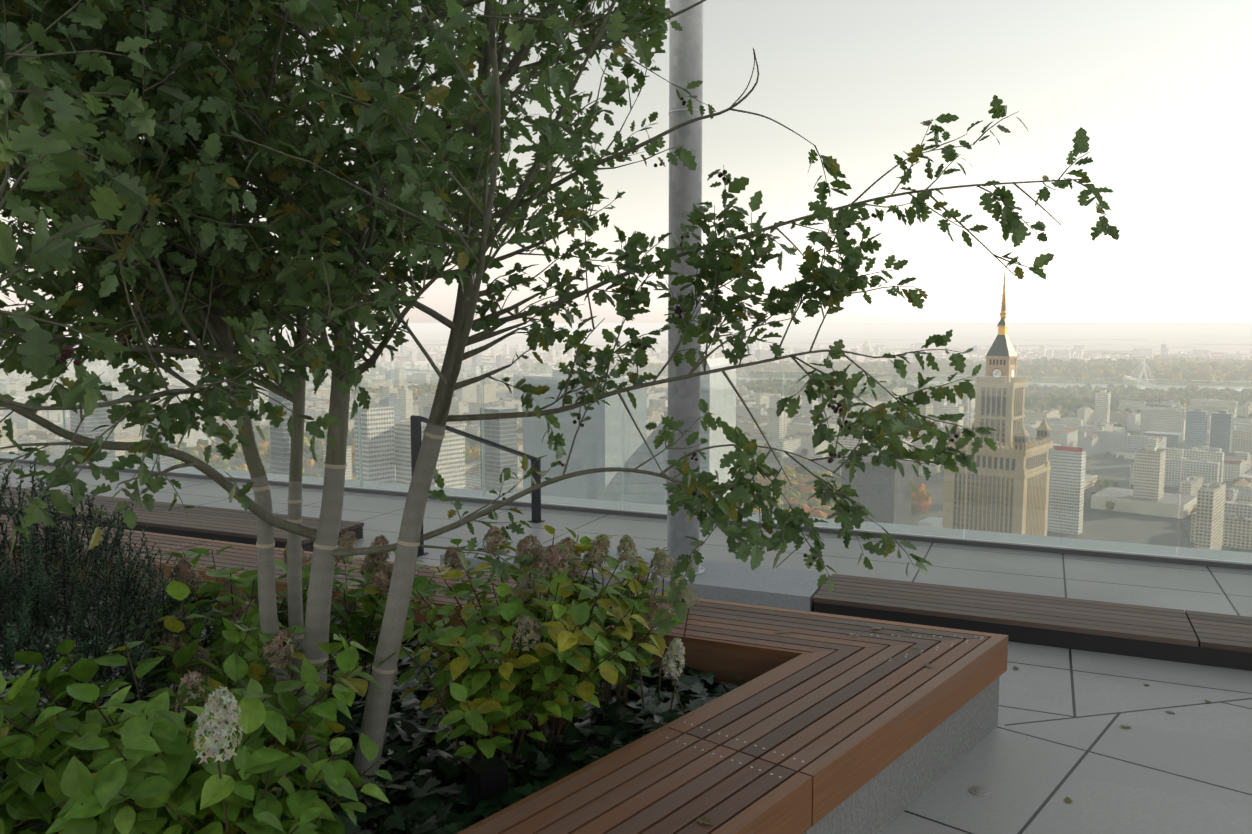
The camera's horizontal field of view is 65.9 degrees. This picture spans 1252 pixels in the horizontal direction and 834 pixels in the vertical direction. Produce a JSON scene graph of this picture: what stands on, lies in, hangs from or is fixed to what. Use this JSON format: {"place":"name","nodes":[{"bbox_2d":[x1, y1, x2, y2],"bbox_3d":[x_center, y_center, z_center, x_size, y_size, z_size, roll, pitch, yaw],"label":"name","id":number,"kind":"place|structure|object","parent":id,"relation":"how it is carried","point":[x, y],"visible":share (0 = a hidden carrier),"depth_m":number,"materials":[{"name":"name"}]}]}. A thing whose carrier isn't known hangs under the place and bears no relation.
{"place":"outdoors","nodes":[
{"label":"outdoors","id":0,"kind":"place"},
{"bbox_2d":[0,485,363,543],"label":"bench","id":1,"kind":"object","parent":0,"point":[224,521],"depth_m":7.67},
{"bbox_2d":[0,462,1251,833],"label":"terrace floor","id":2,"kind":"structure","parent":0,"point":[1044,748],"depth_m":4.38,"materials":[{"name":"stone"}]},
{"bbox_2d":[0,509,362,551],"bbox_3d":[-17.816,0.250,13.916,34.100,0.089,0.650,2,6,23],"label":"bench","id":3,"kind":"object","parent":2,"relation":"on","point":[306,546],"visible":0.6,"depth_m":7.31,"materials":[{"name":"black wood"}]},
{"bbox_2d":[0,577,729,833],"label":"planter soil","id":4,"kind":"structure","parent":2,"relation":"on","point":[591,740],"depth_m":3.44,"materials":[{"name":"brown soil"}]},
{"bbox_2d":[0,456,220,791],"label":"yew shrub","id":5,"kind":"object","parent":4,"relation":"on","point":[29,611],"visible":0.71,"depth_m":3.08,"materials":[{"name":"green plant"}]},
{"bbox_2d":[0,525,683,833],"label":"hydrangea shrubs","id":6,"kind":"object","parent":4,"relation":"on","point":[146,780],"visible":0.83,"depth_m":2.68,"materials":[{"name":"green plant"}]},
{"bbox_2d":[0,457,689,833],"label":"shrub stems","id":7,"kind":"object","parent":4,"relation":"on","point":[556,725],"visible":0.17,"depth_m":3.12,"materials":[{"name":"plant"}]},
{"bbox_2d":[127,526,698,763],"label":"hydrangea flowers","id":8,"kind":"object","parent":7,"relation":"attached to","point":[555,557],"visible":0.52,"depth_m":3.33,"materials":[{"name":"plant"}]},
{"bbox_2d":[0,580,748,833],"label":"ivy groundcover","id":9,"kind":"object","parent":4,"relation":"on","point":[461,809],"visible":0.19,"depth_m":3.24,"materials":[{"name":"green plant"}]},
{"bbox_2d":[466,755,507,815],"bbox_3d":[-0.408,1.139,2.858,0.100,0.235,0.077,-4,7,-36],"label":"light fixture","id":10,"kind":"object","parent":4,"relation":"on","point":[486,778],"visible":0.82,"depth_m":2.83,"materials":[{"name":"black metal"}]},
{"bbox_2d":[0,0,1104,795],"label":"tree stems and branches","id":11,"kind":"object","parent":4,"relation":"on","point":[318,610],"visible":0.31,"depth_m":2.69,"materials":[{"name":"grey plant"}]},
{"bbox_2d":[252,429,444,673],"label":"tree ties","id":12,"kind":"object","parent":11,"relation":"attached to","point":[403,543],"visible":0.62,"depth_m":2.94,"materials":[{"name":"beige wicker"}]},
{"bbox_2d":[58,0,958,604],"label":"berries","id":13,"kind":"object","parent":11,"relation":"on","point":[68,352],"visible":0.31,"depth_m":2.38,"materials":[{"name":"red plant"}]},
{"bbox_2d":[0,0,1119,637],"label":"tree leaves","id":14,"kind":"object","parent":11,"relation":"on","point":[130,192],"visible":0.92,"depth_m":2.33,"materials":[{"name":"green plant"}]},
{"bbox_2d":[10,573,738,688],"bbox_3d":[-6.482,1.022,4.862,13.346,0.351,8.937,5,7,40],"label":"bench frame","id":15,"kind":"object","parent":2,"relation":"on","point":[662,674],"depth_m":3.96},
{"bbox_2d":[410,415,544,556],"bbox_3d":[-1.123,0.433,7.471,0.100,1.005,1.460,4,7,33],"label":"handrail","id":16,"kind":"object","parent":2,"relation":"on","point":[415,423],"visible":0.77,"depth_m":7.37,"materials":[{"name":"grey metal"}]},
{"bbox_2d":[7,537,1211,823],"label":"fallen leaves","id":17,"kind":"object","parent":2,"relation":"on","point":[707,821],"visible":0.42,"depth_m":3.99,"materials":[{"name":"plant"}]},
{"bbox_2d":[0,358,1251,561],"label":"glass balustrade","id":18,"kind":"object","parent":2,"relation":"on","point":[628,448],"visible":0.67,"depth_m":7.57,"materials":[{"name":"clear glass"}]},
{"bbox_2d":[0,451,1251,562],"bbox_3d":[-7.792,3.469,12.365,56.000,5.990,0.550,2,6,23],"label":"parapet coping","id":19,"kind":"object","parent":2,"relation":"on","point":[662,509],"depth_m":7.90,"materials":[{"name":"grey"}]},
{"bbox_2d":[0,457,1251,569],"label":"glass shoe channel","id":20,"kind":"object","parent":2,"relation":"on","point":[1130,556],"depth_m":7.55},
{"bbox_2d":[440,538,829,611],"bbox_3d":[0.011,1.003,6.214,2.488,0.120,0.560,2,6,23],"label":"column base","id":21,"kind":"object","parent":2,"relation":"on","point":[766,586],"depth_m":5.81,"materials":[{"name":"grey concrete"}]},
{"bbox_2d":[662,0,704,575],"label":"column","id":22,"kind":"structure","parent":21,"relation":"on","point":[685,69],"depth_m":5.75,"materials":[{"name":"metal"}]},
{"bbox_2d":[803,676,999,833],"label":"bench plinth","id":23,"kind":"structure","parent":2,"relation":"on","point":[882,800],"depth_m":3.36,"materials":[{"name":"grey concrete"}]},
{"bbox_2d":[0,517,988,833],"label":"bench slats","id":24,"kind":"object","parent":23,"relation":"on","point":[834,687],"visible":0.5,"depth_m":3.15,"materials":[{"name":"brown wood"}]},
{"bbox_2d":[143,541,982,777],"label":"bench screws","id":25,"kind":"object","parent":24,"relation":"in","point":[719,733],"visible":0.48,"depth_m":3.02,"materials":[{"name":"silver metal"}]},
{"bbox_2d":[1,515,1007,833],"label":"bench frame","id":26,"kind":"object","parent":23,"relation":"attached to","point":[805,799],"depth_m":3.35,"materials":[{"name":"brown wood"}]},
{"bbox_2d":[969,786,988,795],"bbox_3d":[1.262,1.336,3.452,0.070,0.006,0.070,0,6,-2],"label":"fallen leaf","id":27,"kind":"object","parent":2,"relation":"on","point":[979,790],"visible":1,"depth_m":3.45,"materials":[{"name":"grey plant"}]},
{"bbox_2d":[814,602,1251,670],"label":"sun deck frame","id":28,"kind":"object","parent":2,"relation":"on","point":[1198,655],"visible":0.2,"depth_m":4.94,"materials":[{"name":"black"}]},
{"bbox_2d":[813,574,1251,652],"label":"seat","id":29,"kind":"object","parent":28,"relation":"on","point":[1186,627],"depth_m":5.19,"materials":[{"name":"brown wood"}]},
{"bbox_2d":[0,323,1251,552],"bbox_3d":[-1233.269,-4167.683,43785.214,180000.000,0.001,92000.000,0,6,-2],"label":"city ground","id":30,"kind":"structure","parent":0,"point":[1174,337],"depth_m":9388.36,"materials":[{"name":"grey"}]},
{"bbox_2d":[0,340,1251,549],"bbox_3d":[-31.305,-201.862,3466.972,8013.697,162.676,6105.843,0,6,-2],"label":"city buildings","id":31,"kind":"structure","parent":30,"relation":"on","point":[498,356],"depth_m":1581.24,"materials":[{"name":"grey concrete"}]},
{"bbox_2d":[0,349,1251,551],"bbox_3d":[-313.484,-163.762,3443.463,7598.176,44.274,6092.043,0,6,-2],"label":"city trees","id":32,"kind":"object","parent":30,"relation":"on","point":[1176,369],"visible":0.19,"depth_m":2804.11,"materials":[{"name":"green plant"}]},
{"bbox_2d":[597,357,735,504],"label":"sail tower","id":33,"kind":"structure","parent":30,"relation":"on","point":[717,363],"depth_m":304.03,"materials":[{"name":"grey glass"}]},
{"bbox_2d":[942,319,1051,535],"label":"palace of culture","id":34,"kind":"structure","parent":30,"relation":"on","point":[1001,356],"depth_m":658.80,"materials":[{"name":"beige stone"}]},
{"bbox_2d":[1000,273,1006,318],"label":"spire","id":35,"kind":"structure","parent":34,"relation":"attached to","point":[1003,314],"depth_m":662.02,"materials":[{"name":"gold metal"}]},
{"bbox_2d":[1124,358,1161,388],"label":"river bridge","id":36,"kind":"structure","parent":30,"relation":"on","point":[1135,379],"depth_m":2944.39,"materials":[{"name":"white concrete"}]},
{"bbox_2d":[0,0,1251,322],"label":"sky","id":37,"kind":"structure","parent":0,"point":[1160,91],"materials":[{"name":"white"}]},
{"bbox_2d":[70,366,1183,499],"bbox_3d":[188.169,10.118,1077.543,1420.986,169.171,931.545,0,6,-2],"label":"buildings","id":38,"kind":"structure","parent":0,"point":[529,442],"depth_m":637.47,"materials":[{"name":"grey concrete"}]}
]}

